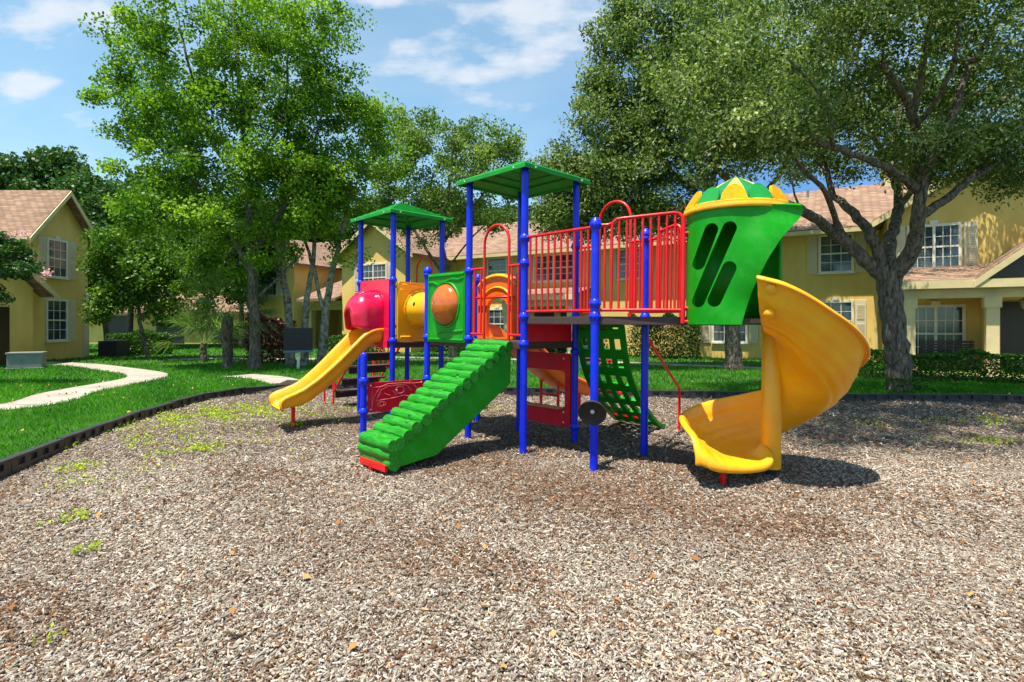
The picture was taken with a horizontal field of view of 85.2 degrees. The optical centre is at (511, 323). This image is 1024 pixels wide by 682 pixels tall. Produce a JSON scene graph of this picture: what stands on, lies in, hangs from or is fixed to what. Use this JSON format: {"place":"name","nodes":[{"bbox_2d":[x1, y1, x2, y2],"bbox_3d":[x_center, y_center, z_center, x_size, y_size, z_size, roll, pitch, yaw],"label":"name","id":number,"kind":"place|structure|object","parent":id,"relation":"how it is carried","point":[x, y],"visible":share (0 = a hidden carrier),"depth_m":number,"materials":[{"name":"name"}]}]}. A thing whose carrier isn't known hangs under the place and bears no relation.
{"place":"outdoors","nodes":[
{"label":"outdoors","id":0,"kind":"place"},
{"bbox_2d":[0,361,167,409],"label":"path","id":1,"kind":"structure","parent":0,"point":[55,396],"depth_m":13.39,"materials":[{"name":"concrete"}]},
{"bbox_2d":[89,290,248,343],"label":"garage","id":2,"kind":"structure","parent":0,"point":[118,324],"depth_m":42.52,"materials":[{"name":"yellow paint"}]},
{"bbox_2d":[108,316,126,339],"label":"garage door","id":3,"kind":"structure","parent":2,"relation":"in","point":[118,324],"depth_m":42.69,"materials":[{"name":"paint"}]},
{"bbox_2d":[156,316,183,343],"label":"garage door","id":4,"kind":"structure","parent":2,"relation":"in","point":[179,338],"depth_m":42.32,"materials":[{"name":"paint"}]},
{"bbox_2d":[225,374,298,383],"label":"path","id":5,"kind":"structure","parent":0,"point":[272,379],"depth_m":15.31,"materials":[{"name":"concrete"}]},
{"bbox_2d":[0,343,1023,458],"bbox_3d":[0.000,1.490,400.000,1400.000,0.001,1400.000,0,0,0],"label":"ground","id":6,"kind":"structure","parent":0,"point":[368,362],"depth_m":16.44,"materials":[{"name":"plant"}]},
{"bbox_2d":[5,351,47,368],"bbox_3d":[-16.135,1.210,18.519,1.000,0.560,0.700,0,0,-29],"label":"utility box","id":7,"kind":"object","parent":6,"relation":"on","point":[30,360],"visible":0.81,"depth_m":18.27,"materials":[{"name":"grey metal"}]},
{"bbox_2d":[0,230,53,305],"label":"crape myrtle","id":8,"kind":"object","parent":6,"relation":"on","point":[18,262],"visible":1,"depth_m":13.57,"materials":[{"name":"green plant"}]},
{"bbox_2d":[0,144,93,189],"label":"background tree","id":9,"kind":"object","parent":6,"relation":"on","point":[34,169],"visible":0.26,"depth_m":50.58,"materials":[{"name":"green plant"}]},
{"bbox_2d":[0,190,98,365],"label":"gabled house","id":10,"kind":"structure","parent":6,"relation":"on","point":[37,315],"depth_m":22.96,"materials":[{"name":"yellow paint"}]},
{"bbox_2d":[0,307,9,365],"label":"door","id":11,"kind":"structure","parent":10,"relation":"in","point":[4,311],"depth_m":19.85,"materials":[{"name":"paint"}]},
{"bbox_2d":[45,296,69,342],"bbox_3d":[-19.005,-0.205,23.275,0.110,1.930,1.210,0,0,0],"label":"window","id":12,"kind":"structure","parent":10,"relation":"in","point":[56,311],"depth_m":23.26,"materials":[{"name":"white glass"}]},
{"bbox_2d":[46,236,69,279],"bbox_3d":[-19.005,-2.780,23.300,0.110,1.780,1.160,0,0,0],"label":"window","id":13,"kind":"structure","parent":10,"relation":"in","point":[56,248],"depth_m":23.30,"materials":[{"name":"white glass"}]},
{"bbox_2d":[98,340,129,356],"bbox_3d":[-18.300,1.105,25.600,0.860,0.770,0.860,0,0,0],"label":"air conditioner","id":14,"kind":"object","parent":6,"relation":"on","point":[114,348],"visible":0.98,"depth_m":25.18,"materials":[{"name":"black metal"}]},
{"bbox_2d":[78,192,173,339],"bbox_3d":[-23.561,-2.775,30.021,5.944,8.901,9.856,0,0,41],"label":"shade tree","id":15,"kind":"object","parent":6,"relation":"on","point":[94,217],"visible":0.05,"depth_m":30.28,"materials":[{"name":"green plant"}]},
{"bbox_2d":[71,176,194,187],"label":"background tree","id":16,"kind":"object","parent":6,"relation":"on","point":[111,179],"depth_m":52.35,"materials":[{"name":"green plant"}]},
{"bbox_2d":[45,164,223,332],"bbox_3d":[-23.508,-4.434,36.774,13.689,12.363,8.255,0,0,0],"label":"shade tree","id":17,"kind":"object","parent":6,"relation":"on","point":[82,182],"visible":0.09,"depth_m":35.41,"materials":[{"name":"green plant"}]},
{"bbox_2d":[104,329,173,354],"bbox_3d":[-18.191,0.870,27.200,2.584,1.289,1.487,0,0,-6],"label":"hedge","id":18,"kind":"object","parent":6,"relation":"on","point":[133,338],"visible":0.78,"depth_m":26.70,"materials":[{"name":"green plant"}]},
{"bbox_2d":[74,223,233,358],"bbox_3d":[-14.914,-1.282,23.494,6.300,6.068,4.802,0,0,0],"label":"tree","id":19,"kind":"object","parent":6,"relation":"on","point":[137,272],"visible":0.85,"depth_m":22.87,"materials":[{"name":"green plant"}]},
{"bbox_2d":[149,302,245,361],"bbox_3d":[-12.206,0.328,22.091,4.137,2.742,3.813,0,0,0],"label":"fan palm","id":20,"kind":"object","parent":6,"relation":"on","point":[203,346],"visible":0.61,"depth_m":21.91,"materials":[{"name":"green plant"}]},
{"bbox_2d":[166,269,282,368],"bbox_3d":[-9.456,-0.199,18.753,3.940,3.791,4.015,0,0,43],"label":"cabbage palm","id":21,"kind":"object","parent":6,"relation":"on","point":[227,325],"visible":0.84,"depth_m":18.27,"materials":[{"name":"green plant"}]},
{"bbox_2d":[76,0,380,369],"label":"tall tree","id":22,"kind":"object","parent":6,"relation":"on","point":[146,125],"visible":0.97,"depth_m":17.62,"materials":[{"name":"green plant"}]},
{"bbox_2d":[213,325,248,339],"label":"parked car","id":23,"kind":"object","parent":6,"relation":"on","point":[218,338],"visible":0.1,"depth_m":40.59,"materials":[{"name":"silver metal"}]},
{"bbox_2d":[188,188,288,348],"bbox_3d":[-17.292,-3.249,35.395,6.604,9.890,10.951,0,0,-36],"label":"shade tree","id":24,"kind":"object","parent":6,"relation":"on","point":[265,277],"visible":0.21,"depth_m":33.01,"materials":[{"name":"green plant"}]},
{"bbox_2d":[243,312,296,362],"bbox_3d":[-9.292,0.500,21.503,1.852,2.103,1.241,0,0,-12],"label":"shrub","id":25,"kind":"object","parent":6,"relation":"on","point":[278,322],"visible":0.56,"depth_m":21.09,"materials":[{"name":"red plant"}]},
{"bbox_2d":[283,328,312,368],"bbox_3d":[-7.095,0.960,18.479,0.920,1.660,0.175,0,0,-20],"label":"notice board","id":26,"kind":"object","parent":6,"relation":"on","point":[298,340],"visible":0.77,"depth_m":18.43,"materials":[{"name":"grey"}]},
{"bbox_2d":[276,197,337,242],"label":"background tree","id":27,"kind":"object","parent":6,"relation":"on","point":[317,240],"depth_m":60.77,"materials":[{"name":"green plant"}]},
{"bbox_2d":[232,88,425,366],"bbox_3d":[-6.348,-3.307,19.591,6.828,10.141,4.549,0,0,0],"label":"multi trunk tree","id":28,"kind":"object","parent":6,"relation":"on","point":[372,141],"visible":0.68,"depth_m":19.47,"materials":[{"name":"green plant"}]},
{"bbox_2d":[327,334,384,351],"bbox_3d":[-8.299,1.011,29.501,3.589,1.030,1.012,0,0,30],"label":"shrub","id":29,"kind":"object","parent":6,"relation":"on","point":[337,339],"visible":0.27,"depth_m":29.66,"materials":[{"name":"green plant"}]},
{"bbox_2d":[325,192,392,240],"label":"background tree","id":30,"kind":"object","parent":6,"relation":"on","point":[352,230],"visible":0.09,"depth_m":54.69,"materials":[{"name":"green plant"}]},
{"bbox_2d":[335,101,536,357],"bbox_3d":[-3.072,-4.007,24.327,9.230,11.509,6.312,0,0,0],"label":"airy tree","id":31,"kind":"object","parent":6,"relation":"on","point":[457,142],"visible":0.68,"depth_m":23.80,"materials":[{"name":"green plant"}]},
{"bbox_2d":[430,335,473,351],"bbox_3d":[-3.006,0.954,29.208,3.012,1.148,1.013,0,0,29],"label":"shrub","id":32,"kind":"object","parent":6,"relation":"on","point":[446,349],"visible":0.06,"depth_m":28.98,"materials":[{"name":"green plant"}]},
{"bbox_2d":[420,184,517,230],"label":"background tree","id":33,"kind":"object","parent":6,"relation":"on","point":[448,216],"visible":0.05,"depth_m":42.04,"materials":[{"name":"green plant"}]},
{"bbox_2d":[0,389,1023,681],"bbox_3d":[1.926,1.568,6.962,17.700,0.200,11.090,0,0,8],"label":"wood chips","id":34,"kind":"object","parent":6,"relation":"on","point":[970,565],"visible":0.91,"depth_m":3.69,"materials":[{"name":"beige wood"}]},
{"bbox_2d":[0,458,10,478],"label":"border timber","id":35,"kind":"object","parent":34,"relation":"on","point":[5,467],"visible":1,"depth_m":5.82,"materials":[{"name":"black plastic"}]},
{"bbox_2d":[2,439,63,473],"bbox_3d":[-5.543,1.524,6.500,0.100,0.175,1.220,-1,0,-17],"label":"border timber","id":36,"kind":"object","parent":34,"relation":"on","point":[24,459],"visible":0.81,"depth_m":6.37,"materials":[{"name":"black plastic"}]},
{"bbox_2d":[57,422,107,449],"bbox_3d":[-5.831,1.522,7.612,0.100,0.175,1.220,0,0,-13],"label":"border timber","id":37,"kind":"object","parent":34,"relation":"on","point":[87,433],"visible":0.84,"depth_m":7.52,"materials":[{"name":"black plastic"}]},
{"bbox_2d":[106,410,144,431],"bbox_3d":[-6.063,1.521,8.737,0.100,0.175,1.220,-1,1,-11],"label":"border timber","id":38,"kind":"object","parent":34,"relation":"on","point":[136,415],"visible":0.81,"depth_m":8.67,"materials":[{"name":"black plastic"}]},
{"bbox_2d":[142,402,175,418],"bbox_3d":[-6.255,1.530,9.873,0.100,0.175,1.220,2,-1,-9],"label":"border timber","id":39,"kind":"object","parent":34,"relation":"on","point":[153,411],"visible":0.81,"depth_m":9.77,"materials":[{"name":"black plastic"}]},
{"bbox_2d":[170,393,207,407],"bbox_3d":[-6.349,1.515,11.014,0.100,0.175,1.220,1,1,-1],"label":"border timber","id":40,"kind":"object","parent":34,"relation":"on","point":[189,400],"visible":0.84,"depth_m":10.91,"materials":[{"name":"black plastic"}]},
{"bbox_2d":[208,387,245,399],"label":"border timber","id":41,"kind":"object","parent":34,"relation":"on","point":[239,391],"visible":0.86,"depth_m":12.08,"materials":[{"name":"black plastic"}]},
{"bbox_2d":[246,384,290,394],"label":"border timber","id":42,"kind":"object","parent":34,"relation":"on","point":[252,390],"visible":0.45,"depth_m":12.83,"materials":[{"name":"black plastic"}]},
{"bbox_2d":[259,380,298,392],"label":"access ramp","id":43,"kind":"structure","parent":34,"relation":"on","point":[291,382],"depth_m":13.16,"materials":[{"name":"grey concrete"}]},
{"bbox_2d":[339,384,356,388],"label":"border timber","id":44,"kind":"object","parent":34,"relation":"on","point":[347,387],"visible":0.26,"depth_m":13.29,"materials":[{"name":"black plastic"}]},
{"bbox_2d":[1,380,1023,667],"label":"fallen leaves","id":45,"kind":"object","parent":34,"relation":"on","point":[351,646],"visible":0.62,"depth_m":4.50,"materials":[{"name":"plant"}]},
{"bbox_2d":[500,387,529,395],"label":"border timber","id":46,"kind":"object","parent":34,"relation":"on","point":[509,390],"visible":0.43,"depth_m":12.54,"materials":[{"name":"black plastic"}]},
{"bbox_2d":[25,397,1023,644],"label":"weeds","id":47,"kind":"object","parent":34,"relation":"on","point":[145,456],"visible":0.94,"depth_m":8.05,"materials":[{"name":"green plant"}]},
{"bbox_2d":[530,387,564,395],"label":"border timber","id":48,"kind":"object","parent":34,"relation":"on","point":[534,391],"visible":0.48,"depth_m":12.43,"materials":[{"name":"black plastic"}]},
{"bbox_2d":[269,160,870,484],"bbox_3d":[-0.121,-0.168,8.165,5.168,4.100,8.487,0,0,-75],"label":"play structure","id":49,"kind":"object","parent":34,"relation":"on","point":[816,352],"visible":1,"depth_m":6.58,"materials":[{"name":"blue paint"}]},
{"bbox_2d":[582,390,632,395],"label":"border timber","id":50,"kind":"object","parent":34,"relation":"on","point":[630,393],"visible":0.06,"depth_m":12.15,"materials":[{"name":"black plastic"}]},
{"bbox_2d":[639,390,689,398],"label":"border timber","id":51,"kind":"object","parent":34,"relation":"on","point":[669,393],"visible":0.67,"depth_m":12.01,"materials":[{"name":"black plastic"}]},
{"bbox_2d":[689,390,745,398],"bbox_3d":[4.421,1.515,11.884,1.220,0.175,0.100,0,0,8],"label":"border timber","id":52,"kind":"object","parent":34,"relation":"on","point":[698,394],"visible":0.71,"depth_m":11.87,"materials":[{"name":"black plastic"}]},
{"bbox_2d":[839,393,862,401],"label":"border timber","id":53,"kind":"object","parent":34,"relation":"on","point":[853,397],"visible":0.41,"depth_m":11.50,"materials":[{"name":"black plastic"}]},
{"bbox_2d":[861,393,921,401],"bbox_3d":[7.846,1.524,11.461,1.220,0.175,0.100,0,0,5],"label":"border timber","id":54,"kind":"object","parent":34,"relation":"on","point":[882,396],"visible":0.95,"depth_m":11.43,"materials":[{"name":"black plastic"}]},
{"bbox_2d":[922,393,978,401],"bbox_3d":[8.993,1.519,11.406,1.220,0.175,0.100,-1,0,1],"label":"border timber","id":55,"kind":"object","parent":34,"relation":"on","point":[974,397],"visible":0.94,"depth_m":11.36,"materials":[{"name":"black plastic"}]},
{"bbox_2d":[979,394,1023,403],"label":"border timber","id":56,"kind":"object","parent":34,"relation":"on","point":[1008,398],"visible":0.98,"depth_m":11.30,"materials":[{"name":"black plastic"}]},
{"bbox_2d":[501,202,542,222],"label":"background tree","id":57,"kind":"object","parent":6,"relation":"on","point":[513,206],"visible":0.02,"depth_m":52.05,"materials":[{"name":"green plant"}]},
{"bbox_2d":[551,338,608,352],"bbox_3d":[3.187,0.787,26.605,2.776,1.487,1.010,0,0,29],"label":"shrub","id":58,"kind":"object","parent":6,"relation":"on","point":[563,349],"visible":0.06,"depth_m":26.58,"materials":[{"name":"green plant"}]},
{"bbox_2d":[571,345,600,369],"bbox_3d":[2.448,1.105,18.519,0.860,0.770,0.860,0,0,0],"label":"air conditioner","id":59,"kind":"object","parent":6,"relation":"on","point":[579,364],"visible":0.1,"depth_m":18.10,"materials":[{"name":"grey metal"}]},
{"bbox_2d":[259,156,1023,375],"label":"apartment house","id":60,"kind":"structure","parent":6,"relation":"on","point":[963,279],"depth_m":22.47,"materials":[{"name":"yellow paint"}]},
{"bbox_2d":[264,269,277,296],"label":"window","id":61,"kind":"structure","parent":60,"relation":"in","point":[274,292],"depth_m":34.31,"materials":[{"name":"grey glass"}]},
{"bbox_2d":[363,261,386,280],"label":"window","id":62,"kind":"structure","parent":60,"relation":"in","point":[377,271],"depth_m":30.15,"materials":[{"name":"white glass"}]},
{"bbox_2d":[490,306,503,329],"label":"window","id":63,"kind":"structure","parent":60,"relation":"in","point":[496,315],"depth_m":30.28,"materials":[{"name":"white glass"}]},
{"bbox_2d":[487,257,507,275],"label":"window","id":64,"kind":"structure","parent":60,"relation":"in","point":[494,265],"depth_m":30.28,"materials":[{"name":"grey glass"}]},
{"bbox_2d":[534,312,566,351],"bbox_3d":[2.269,0.415,28.507,2.500,2.150,0.057,0,0,30],"label":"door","id":65,"kind":"structure","parent":60,"relation":"in","point":[551,314],"depth_m":28.67,"materials":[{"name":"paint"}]},
{"bbox_2d":[532,253,572,282],"bbox_3d":[2.111,-2.930,28.582,2.410,1.580,0.110,0,0,30],"label":"window","id":66,"kind":"structure","parent":60,"relation":"in","point":[563,254],"depth_m":28.64,"materials":[{"name":"grey glass"}]},
{"bbox_2d":[616,248,638,280],"bbox_3d":[5.644,-2.915,26.553,1.360,1.650,0.110,0,0,30],"label":"window","id":67,"kind":"structure","parent":60,"relation":"in","point":[622,251],"depth_m":26.73,"materials":[{"name":"grey glass"}]},
{"bbox_2d":[711,325,748,343],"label":"window","id":68,"kind":"structure","parent":60,"relation":"in","point":[718,332],"depth_m":24.48,"materials":[{"name":"white glass"}]},
{"bbox_2d":[817,233,854,274],"bbox_3d":[12.991,-2.875,22.333,1.310,1.730,0.110,0,0,30],"label":"window","id":69,"kind":"structure","parent":60,"relation":"in","point":[832,258],"depth_m":22.40,"materials":[{"name":"white glass"}]},
{"bbox_2d":[821,297,853,324],"bbox_3d":[12.991,-0.180,22.333,1.310,1.780,0.110,0,0,30],"label":"window","id":70,"kind":"structure","parent":60,"relation":"in","point":[845,308],"depth_m":22.23,"materials":[{"name":"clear glass"}]},
{"bbox_2d":[907,220,961,267],"bbox_3d":[14.146,-2.635,18.671,1.560,1.690,0.110,0,0,30],"label":"window","id":71,"kind":"structure","parent":60,"relation":"in","point":[942,245],"depth_m":18.59,"materials":[{"name":"white glass"}]},
{"bbox_2d":[916,301,967,364],"bbox_3d":[14.189,0.280,18.646,1.660,2.100,0.110,0,0,30],"label":"window","id":72,"kind":"structure","parent":60,"relation":"in","point":[935,321],"depth_m":18.60,"materials":[{"name":"white glass"}]},
{"bbox_2d":[920,340,977,369],"bbox_3d":[13.961,0.995,17.843,1.400,0.950,0.530,0,0,30],"label":"porch bench","id":73,"kind":"object","parent":60,"relation":"on","point":[944,344],"visible":0.45,"depth_m":18.03,"materials":[{"name":"black plastic"}]},
{"bbox_2d":[1000,302,1023,369],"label":"door","id":74,"kind":"structure","parent":60,"relation":"in","point":[1011,313],"depth_m":17.67,"materials":[{"name":"paint"}]},
{"bbox_2d":[627,313,702,358],"bbox_3d":[6.608,0.498,24.295,3.190,2.049,1.013,0,0,30],"label":"shrub","id":75,"kind":"object","parent":6,"relation":"on","point":[662,350],"visible":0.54,"depth_m":23.98,"materials":[{"name":"green plant"}]},
{"bbox_2d":[528,0,845,370],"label":"live oak","id":76,"kind":"object","parent":6,"relation":"on","point":[603,163],"visible":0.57,"depth_m":17.36,"materials":[{"name":"green plant"}]},
{"bbox_2d":[629,0,1023,392],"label":"live oak","id":77,"kind":"object","parent":6,"relation":"on","point":[815,125],"visible":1,"depth_m":10.83,"materials":[{"name":"green plant"}]},
{"bbox_2d":[880,377,938,392],"bbox_3d":[8.615,1.317,12.104,1.035,0.360,0.448,0,0,0],"label":"shrub","id":78,"kind":"object","parent":6,"relation":"on","point":[921,379],"visible":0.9,"depth_m":11.96,"materials":[{"name":"green plant"}]},
{"bbox_2d":[857,348,1023,384],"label":"hedge","id":79,"kind":"object","parent":6,"relation":"on","point":[960,360],"visible":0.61,"depth_m":14.34,"materials":[{"name":"green plant"}]},
{"bbox_2d":[0,0,1023,394],"label":"sky","id":80,"kind":"structure","parent":0,"point":[514,61],"materials":[{"name":"blue"}]},
{"bbox_2d":[170,356,1023,378],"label":"path","id":81,"kind":"structure","parent":0,"point":[618,362],"depth_m":20.80,"materials":[{"name":"concrete"}]}
]}

